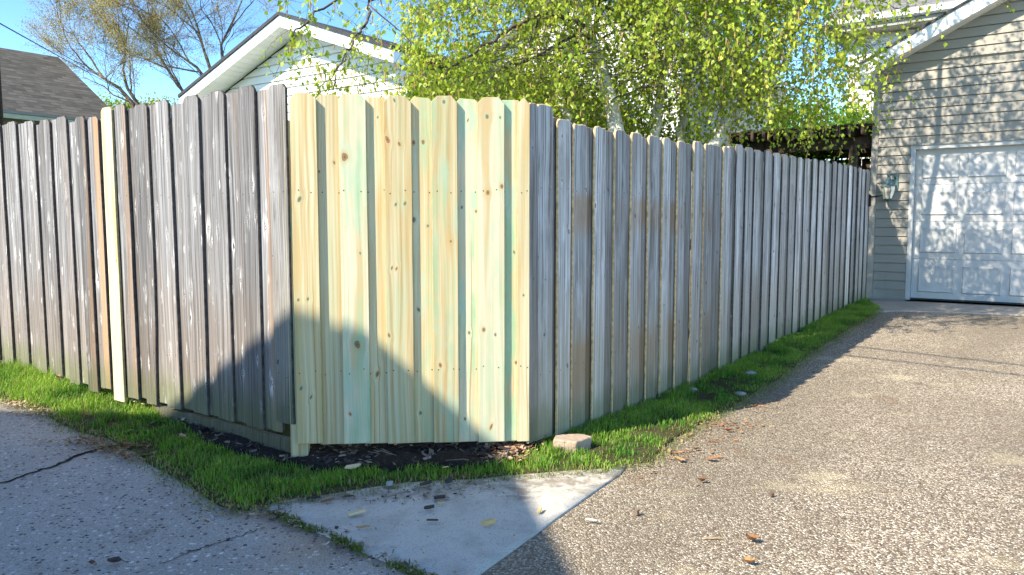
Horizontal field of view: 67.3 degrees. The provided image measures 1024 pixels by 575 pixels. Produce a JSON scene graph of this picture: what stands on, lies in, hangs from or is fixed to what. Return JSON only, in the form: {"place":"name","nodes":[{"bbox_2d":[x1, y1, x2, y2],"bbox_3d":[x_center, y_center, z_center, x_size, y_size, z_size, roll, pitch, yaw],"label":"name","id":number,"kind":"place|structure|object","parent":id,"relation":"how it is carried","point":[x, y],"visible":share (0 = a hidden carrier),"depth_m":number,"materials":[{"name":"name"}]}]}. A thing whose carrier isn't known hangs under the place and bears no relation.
{"place":"outdoors","nodes":[
{"label":"outdoors","id":0,"kind":"place"},
{"bbox_2d":[0,401,412,574],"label":"alley","id":1,"kind":"structure","parent":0,"point":[73,516],"depth_m":3.29,"materials":[{"name":"grey concrete"}]},
{"bbox_2d":[107,556,125,562],"bbox_3d":[-1.514,1.045,2.942,0.065,0.015,0.040,4,14,-12],"label":"fallen leaf","id":2,"kind":"object","parent":1,"relation":"on","point":[115,559],"visible":1,"depth_m":2.95,"materials":[{"name":"brown plant"}]},
{"bbox_2d":[0,444,263,562],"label":"alley crack","id":3,"kind":"object","parent":1,"relation":"on","point":[66,460],"visible":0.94,"depth_m":3.95,"materials":[{"name":"soil"}]},
{"bbox_2d":[268,509,438,574],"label":"grass","id":4,"kind":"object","parent":1,"relation":"on","point":[340,539],"visible":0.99,"depth_m":3.08,"materials":[{"name":"green plant"}]},
{"bbox_2d":[0,311,899,574],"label":"debris","id":5,"kind":"object","parent":1,"relation":"on","point":[508,446],"visible":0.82,"depth_m":4.14,"materials":[{"name":"brown plant"}]},
{"bbox_2d":[0,0,847,159],"label":"sky","id":6,"kind":"structure","parent":0,"point":[153,81],"materials":[{"name":"blue"}]},
{"bbox_2d":[101,288,1023,445],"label":"ground","id":7,"kind":"structure","parent":0,"point":[287,429],"depth_m":10.44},
{"bbox_2d":[0,70,3,125],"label":"utility pole","id":8,"kind":"object","parent":7,"relation":"on","point":[1,114],"visible":0.04,"depth_m":6.84,"materials":[{"name":"brown wood"}]},
{"bbox_2d":[0,23,115,87],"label":"overhead cable","id":9,"kind":"object","parent":8,"relation":"attached to","point":[46,49],"visible":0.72,"depth_m":10.08,"materials":[{"name":"black rubber"}]},
{"bbox_2d":[0,48,107,124],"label":"house","id":10,"kind":"structure","parent":7,"relation":"on","point":[36,88],"depth_m":17.65,"materials":[{"name":"grey"}]},
{"bbox_2d":[97,90,138,109],"bbox_3d":[-13.541,-3.736,26.294,3.050,5.847,2.832,-1,5,-16],"label":"leafy tree","id":11,"kind":"object","parent":7,"relation":"on","point":[111,103],"visible":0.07,"depth_m":25.97,"materials":[{"name":"green plant"}]},
{"bbox_2d":[108,92,177,129],"bbox_3d":[-12.664,-3.837,27.099,4.188,5.918,2.881,0,5,0],"label":"leafy tree","id":12,"kind":"object","parent":7,"relation":"on","point":[152,101],"visible":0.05,"depth_m":26.48,"materials":[{"name":"green plant"}]},
{"bbox_2d":[0,83,295,452],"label":"wooden fence","id":13,"kind":"object","parent":7,"relation":"on","point":[141,245],"visible":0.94,"depth_m":4.70,"materials":[{"name":"grey wood"}]},
{"bbox_2d":[15,0,295,107],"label":"budding tree","id":14,"kind":"object","parent":7,"relation":"on","point":[152,21],"visible":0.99,"depth_m":20.87,"materials":[{"name":"brown plant"}]},
{"bbox_2d":[178,417,543,471],"bbox_3d":[-1.129,0.886,4.335,2.526,0.118,0.702,1,5,16],"label":"mulch bed","id":15,"kind":"object","parent":7,"relation":"on","point":[403,458],"visible":0.52,"depth_m":4.08,"materials":[{"name":"soil"}]},
{"bbox_2d":[213,417,534,470],"bbox_3d":[-1.040,0.868,4.220,2.332,0.096,0.745,2,5,19],"label":"straw","id":16,"kind":"object","parent":15,"relation":"on","point":[372,452],"visible":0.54,"depth_m":4.08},
{"bbox_2d":[178,12,603,126],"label":"garage","id":17,"kind":"structure","parent":7,"relation":"on","point":[240,64],"depth_m":10.69,"materials":[{"name":"beige plastic"}]},
{"bbox_2d":[283,92,529,456],"bbox_3d":[-0.546,0.078,4.142,1.272,2.166,0.174,-1,5,-7],"label":"wooden fence","id":18,"kind":"object","parent":7,"relation":"on","point":[410,240],"visible":1,"depth_m":4.05,"materials":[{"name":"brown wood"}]},
{"bbox_2d":[0,297,880,511],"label":"turf strip","id":19,"kind":"object","parent":7,"relation":"on","point":[703,396],"visible":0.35,"depth_m":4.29,"materials":[{"name":"plant"}]},
{"bbox_2d":[126,427,149,434],"bbox_3d":[-2.196,0.853,4.528,0.157,0.061,0.132,-3,6,-36],"label":"weed plant","id":20,"kind":"object","parent":19,"relation":"on","point":[135,431],"visible":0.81,"depth_m":4.51,"materials":[{"name":"green plant"}]},
{"bbox_2d":[150,418,168,424],"bbox_3d":[-2.163,0.827,4.719,0.118,0.040,0.120,-1,5,-14],"label":"weed plant","id":21,"kind":"object","parent":19,"relation":"on","point":[165,420],"visible":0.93,"depth_m":4.69,"materials":[{"name":"green plant"}]},
{"bbox_2d":[345,463,360,468],"bbox_3d":[-0.799,0.897,3.866,0.087,0.013,0.034,-4,21,-31],"label":"wood chip","id":22,"kind":"object","parent":19,"relation":"on","point":[353,465],"visible":1,"depth_m":3.86,"materials":[{"name":"beige wood"}]},
{"bbox_2d":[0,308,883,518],"bbox_3d":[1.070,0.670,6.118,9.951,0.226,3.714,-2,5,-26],"label":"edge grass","id":23,"kind":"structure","parent":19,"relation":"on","point":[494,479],"depth_m":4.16,"materials":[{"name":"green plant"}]},
{"bbox_2d":[553,434,591,452],"bbox_3d":[0.324,0.866,4.261,0.163,0.087,0.196,4,6,41],"label":"paver block","id":24,"kind":"object","parent":19,"relation":"on","point":[573,442],"depth_m":4.21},
{"bbox_2d":[709,391,731,398],"bbox_3d":[1.518,0.785,5.555,0.176,0.068,0.126,-3,5,-31],"label":"weed plant","id":25,"kind":"object","parent":19,"relation":"on","point":[721,395],"visible":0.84,"depth_m":5.56,"materials":[{"name":"green plant"}]},
{"bbox_2d":[735,391,745,395],"bbox_3d":[1.663,0.771,5.595,0.077,0.033,0.062,2,5,20],"label":"stone","id":26,"kind":"object","parent":19,"relation":"on","point":[739,393],"visible":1,"depth_m":5.58,"materials":[{"name":"grey stone"}]},
{"bbox_2d":[745,371,756,375],"bbox_3d":[1.957,0.702,6.302,0.098,0.040,0.072,0,5,0],"label":"stone","id":27,"kind":"object","parent":19,"relation":"on","point":[750,372],"visible":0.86,"depth_m":6.28,"materials":[{"name":"grey stone"}]},
{"bbox_2d":[771,349,789,354],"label":"weed plant","id":28,"kind":"object","parent":19,"relation":"on","point":[782,351],"visible":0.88,"depth_m":7.16,"materials":[{"name":"green plant"}]},
{"bbox_2d":[266,465,626,574],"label":"concrete slab","id":29,"kind":"structure","parent":7,"relation":"on","point":[446,543],"depth_m":3.35,"materials":[{"name":"grey concrete"}]},
{"bbox_2d":[306,496,319,499],"bbox_3d":[-0.914,0.966,3.538,0.067,0.016,0.020,-5,1,6],"label":"bark piece","id":30,"kind":"object","parent":29,"relation":"on","point":[311,497],"visible":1,"depth_m":3.53,"materials":[{"name":"brown wood"}]},
{"bbox_2d":[348,508,365,515],"bbox_3d":[-0.678,0.981,3.360,0.080,0.016,0.022,-4,2,-25],"label":"wood chip","id":31,"kind":"object","parent":29,"relation":"on","point":[357,512],"visible":1,"depth_m":3.35,"materials":[{"name":"beige wood"}]},
{"bbox_2d":[356,525,369,527],"bbox_3d":[-0.623,0.998,3.214,0.064,0.010,0.011,-4,7,12],"label":"wood chip","id":32,"kind":"object","parent":29,"relation":"on","point":[362,526],"visible":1,"depth_m":3.21,"materials":[{"name":"wood"}]},
{"bbox_2d":[386,481,392,485],"bbox_3d":[-0.589,0.941,3.697,0.027,0.024,0.023,3,6,35],"label":"stone","id":33,"kind":"object","parent":29,"relation":"on","point":[389,483],"visible":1,"depth_m":3.69,"materials":[{"name":"grey stone"}]},
{"bbox_2d":[420,480,431,485],"bbox_3d":[-0.413,0.941,3.703,0.065,0.019,0.019,-1,1,-29],"label":"bark piece","id":34,"kind":"object","parent":29,"relation":"on","point":[426,482],"visible":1,"depth_m":3.70,"materials":[{"name":"wood"}]},
{"bbox_2d":[424,504,433,508],"bbox_3d":[-0.367,0.972,3.408,0.047,0.015,0.021,-2,8,-11],"label":"bark piece","id":35,"kind":"object","parent":29,"relation":"on","point":[428,506],"visible":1,"depth_m":3.40,"materials":[{"name":"brown wood"}]},
{"bbox_2d":[434,495,445,498],"bbox_3d":[-0.331,0.959,3.521,0.058,0.019,0.016,-4,8,17],"label":"bark piece","id":36,"kind":"object","parent":29,"relation":"on","point":[440,497],"visible":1,"depth_m":3.52,"materials":[{"name":"brown wood"}]},
{"bbox_2d":[445,477,451,483],"bbox_3d":[-0.306,0.934,3.727,0.035,0.028,0.023,-5,7,-5],"label":"stone","id":37,"kind":"object","parent":29,"relation":"on","point":[448,480],"visible":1,"depth_m":3.72,"materials":[{"name":"grey stone"}]},
{"bbox_2d":[481,519,495,524],"bbox_3d":[-0.099,0.983,3.224,0.061,0.024,0.016,0,5,1],"label":"wood chip","id":38,"kind":"object","parent":29,"relation":"on","point":[488,521],"visible":1,"depth_m":3.22,"materials":[{"name":"beige wood"}]},
{"bbox_2d":[380,40,638,123],"bbox_3d":[-0.193,-1.278,9.635,3.607,3.686,1.549,0,5,0],"label":"shrub","id":39,"kind":"object","parent":7,"relation":"on","point":[404,78],"visible":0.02,"depth_m":9.49,"materials":[{"name":"green plant"}]},
{"bbox_2d":[257,0,1014,168],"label":"birch tree","id":40,"kind":"object","parent":7,"relation":"on","point":[672,15],"visible":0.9,"depth_m":7.52,"materials":[{"name":"green plant"}]},
{"bbox_2d":[486,0,802,262],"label":"house","id":41,"kind":"structure","parent":7,"relation":"on","point":[675,110],"depth_m":13.24,"materials":[{"name":"beige plastic"}]},
{"bbox_2d":[601,100,637,132],"bbox_3d":[1.792,-2.520,12.955,0.720,1.200,0.020,3,6,36],"label":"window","id":42,"kind":"structure","parent":41,"relation":"in","point":[630,100],"depth_m":12.78,"materials":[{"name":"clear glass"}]},
{"bbox_2d":[563,99,742,165],"bbox_3d":[1.447,-1.010,10.202,3.225,3.061,1.391,0,5,0],"label":"shrub","id":43,"kind":"object","parent":7,"relation":"on","point":[670,133],"visible":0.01,"depth_m":10.11,"materials":[{"name":"green plant"}]},
{"bbox_2d":[516,0,838,95],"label":"leafy tree","id":44,"kind":"object","parent":7,"relation":"on","point":[780,23],"visible":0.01,"depth_m":17.31,"materials":[{"name":"green plant"}]},
{"bbox_2d":[526,103,882,443],"bbox_3d":[2.586,-0.225,7.549,0.339,2.312,8.470,3,6,36],"label":"wooden fence","id":45,"kind":"object","parent":7,"relation":"on","point":[637,277],"visible":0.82,"depth_m":5.49,"materials":[{"name":"grey wood"}]},
{"bbox_2d":[728,122,874,282],"bbox_3d":[4.878,-1.066,12.482,2.150,2.780,2.360,3,6,36],"label":"hedge","id":46,"kind":"object","parent":7,"relation":"on","point":[861,136],"visible":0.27,"depth_m":11.61,"materials":[{"name":"green plant"}]},
{"bbox_2d":[738,91,872,243],"bbox_3d":[5.291,-1.577,13.235,3.003,3.691,1.952,0,5,0],"label":"shrub","id":47,"kind":"object","parent":7,"relation":"on","point":[802,155],"visible":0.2,"depth_m":12.88,"materials":[{"name":"green plant"}]},
{"bbox_2d":[825,0,1018,270],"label":"house","id":48,"kind":"structure","parent":7,"relation":"on","point":[948,5],"depth_m":13.73,"materials":[{"name":"beige plastic"}]},
{"bbox_2d":[859,0,1023,304],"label":"garage","id":49,"kind":"structure","parent":7,"relation":"on","point":[957,131],"depth_m":10.45,"materials":[{"name":"beige plastic"}]},
{"bbox_2d":[880,173,898,202],"bbox_3d":[5.298,-1.402,10.823,0.212,0.430,0.222,3,6,36],"label":"wall lantern","id":50,"kind":"object","parent":49,"relation":"attached to","point":[889,186],"depth_m":10.79,"materials":[{"name":"white glass"}]},
{"bbox_2d":[910,145,1023,304],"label":"garage door","id":51,"kind":"structure","parent":49,"relation":"in","point":[982,224],"depth_m":10.43,"materials":[{"name":"white metal"}]},
{"bbox_2d":[869,299,1023,315],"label":"garage apron","id":52,"kind":"object","parent":7,"relation":"on","point":[900,306],"visible":0.77,"depth_m":9.79,"materials":[{"name":"concrete"}]},
{"bbox_2d":[481,312,1023,574],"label":"driveway","id":53,"kind":"structure","parent":0,"point":[893,444],"depth_m":3.79,"materials":[{"name":"grey concrete"}]},
{"bbox_2d":[743,556,757,561],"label":"fallen leaf","id":54,"kind":"object","parent":53,"relation":"on","point":[747,559],"visible":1,"depth_m":2.86,"materials":[{"name":"plant"}]},
{"bbox_2d":[746,533,760,539],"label":"fallen leaf","id":55,"kind":"object","parent":53,"relation":"on","point":[752,537],"visible":1,"depth_m":3.06,"materials":[{"name":"orange plant"}]}
]}

